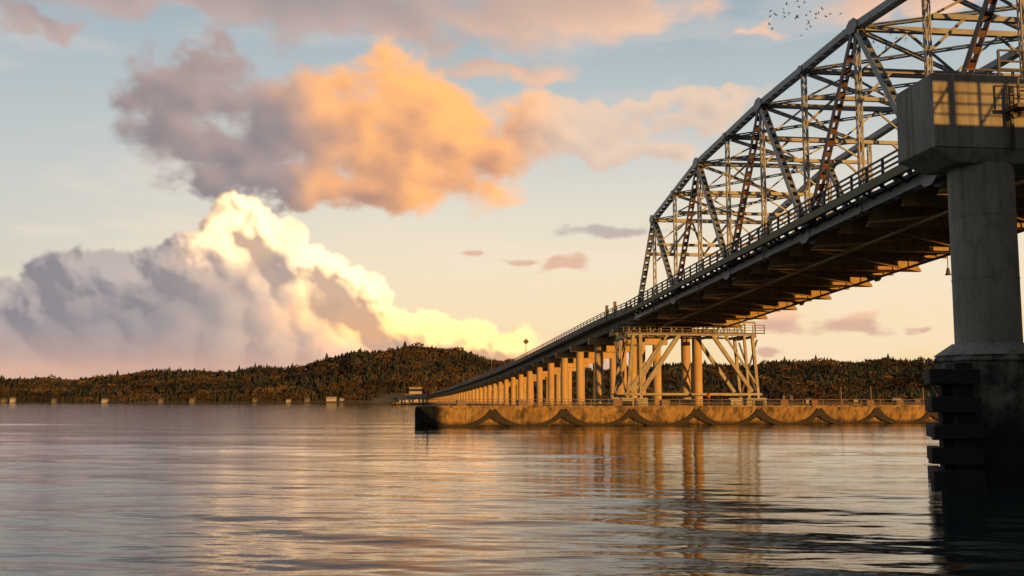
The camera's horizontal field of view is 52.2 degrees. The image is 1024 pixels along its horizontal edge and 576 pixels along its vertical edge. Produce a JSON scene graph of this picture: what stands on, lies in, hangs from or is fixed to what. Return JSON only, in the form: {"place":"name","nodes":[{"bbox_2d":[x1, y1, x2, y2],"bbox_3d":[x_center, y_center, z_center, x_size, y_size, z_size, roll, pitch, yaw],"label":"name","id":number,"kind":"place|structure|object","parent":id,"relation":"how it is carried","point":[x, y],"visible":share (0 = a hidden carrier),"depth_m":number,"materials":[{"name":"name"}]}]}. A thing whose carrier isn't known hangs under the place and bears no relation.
{"place":"outdoors","nodes":[
{"label":"outdoors","id":0,"kind":"place"},
{"bbox_2d":[10,396,15,401],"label":"beach house","id":1,"kind":"structure","parent":0,"point":[12,398],"depth_m":1906.52,"materials":[{"name":"beige"}]},
{"bbox_2d":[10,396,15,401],"bbox_3d":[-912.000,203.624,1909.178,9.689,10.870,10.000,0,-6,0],"label":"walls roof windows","id":2,"kind":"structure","parent":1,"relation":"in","point":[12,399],"depth_m":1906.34,"materials":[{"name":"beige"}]},
{"bbox_2d":[0,355,936,402],"bbox_3d":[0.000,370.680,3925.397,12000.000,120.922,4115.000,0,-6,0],"label":"hills","id":3,"kind":"structure","parent":0,"point":[387,397],"depth_m":1913.13,"materials":[{"name":"plant"}]},
{"bbox_2d":[189,397,194,402],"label":"beach house","id":4,"kind":"structure","parent":3,"relation":"on","point":[191,399],"depth_m":1900.94,"materials":[{"name":"beige"}]},
{"bbox_2d":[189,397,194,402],"bbox_3d":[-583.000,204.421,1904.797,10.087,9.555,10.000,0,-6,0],"label":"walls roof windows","id":5,"kind":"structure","parent":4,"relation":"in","point":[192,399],"depth_m":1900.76,"materials":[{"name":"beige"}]},
{"bbox_2d":[326,396,336,400],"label":"beach house","id":6,"kind":"structure","parent":3,"relation":"on","point":[330,398],"depth_m":1907.40,"materials":[{"name":"beige"}]},
{"bbox_2d":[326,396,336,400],"bbox_3d":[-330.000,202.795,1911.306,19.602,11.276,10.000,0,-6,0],"label":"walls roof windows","id":7,"kind":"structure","parent":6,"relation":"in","point":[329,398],"depth_m":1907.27,"materials":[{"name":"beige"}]},
{"bbox_2d":[0,341,936,401],"bbox_3d":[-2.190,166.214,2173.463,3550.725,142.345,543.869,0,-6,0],"label":"distant trees","id":8,"kind":"object","parent":3,"relation":"on","point":[822,379],"visible":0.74,"depth_m":2096.82,"materials":[{"name":"green plant"}]},
{"bbox_2d":[781,395,792,400],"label":"beach house","id":9,"kind":"structure","parent":3,"relation":"on","point":[785,396],"depth_m":1913.34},
{"bbox_2d":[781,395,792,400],"bbox_3d":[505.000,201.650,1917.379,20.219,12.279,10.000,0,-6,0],"label":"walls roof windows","id":10,"kind":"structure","parent":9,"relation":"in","point":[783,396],"depth_m":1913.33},
{"bbox_2d":[0,0,973,380],"bbox_3d":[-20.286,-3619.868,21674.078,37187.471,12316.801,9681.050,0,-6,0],"label":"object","id":11,"kind":"structure","parent":0,"point":[242,276],"depth_m":25140.66,"materials":[{"name":"white"}]},
{"bbox_2d":[0,403,1023,575],"bbox_3d":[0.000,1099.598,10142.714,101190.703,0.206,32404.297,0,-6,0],"label":"water","id":12,"kind":"structure","parent":0,"point":[237,489],"depth_m":33.12,"materials":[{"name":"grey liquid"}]},
{"bbox_2d":[391,381,426,404],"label":"control house","id":13,"kind":"structure","parent":12,"relation":"in","point":[415,396],"depth_m":867.61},
{"bbox_2d":[414,387,937,426],"bbox_3d":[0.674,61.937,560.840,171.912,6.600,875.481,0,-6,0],"label":"concrete pontoon","id":14,"kind":"object","parent":12,"relation":"on","point":[465,413],"visible":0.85,"depth_m":136.13,"materials":[{"name":"concrete"}]},
{"bbox_2d":[425,390,429,405],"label":"navigation light","id":15,"kind":"object","parent":14,"relation":"on","point":[427,392],"visible":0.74,"depth_m":127.77,"materials":[{"name":"metal"}]},
{"bbox_2d":[426,301,691,404],"bbox_3d":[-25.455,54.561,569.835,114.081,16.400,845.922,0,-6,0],"label":"pontoon viaduct","id":16,"kind":"object","parent":14,"relation":"on","point":[579,350],"visible":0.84,"depth_m":219.19,"materials":[{"name":"concrete"}]},
{"bbox_2d":[608,320,766,405],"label":"truss support tower","id":17,"kind":"structure","parent":14,"relation":"on","point":[640,381],"depth_m":149.49,"materials":[{"name":"metal"}]},
{"bbox_2d":[626,0,1023,328],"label":"steel truss bridge","id":18,"kind":"structure","parent":17,"relation":"on","point":[900,223],"depth_m":94.59,"materials":[{"name":"metal"}]},
{"bbox_2d":[945,256,950,274],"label":"hanging marker light","id":19,"kind":"object","parent":18,"relation":"attached to","point":[948,271],"visible":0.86,"depth_m":94.39,"materials":[{"name":"metal"}]},
{"bbox_2d":[896,49,1023,481],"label":"bridge pier","id":20,"kind":"structure","parent":12,"relation":"in","point":[964,132],"depth_m":42.56,"materials":[{"name":"concrete"}]},
{"bbox_2d":[768,0,907,48],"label":"bird flock","id":21,"kind":"object","parent":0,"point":[809,20],"visible":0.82,"depth_m":93.98,"materials":[{"name":"black"}]}
]}

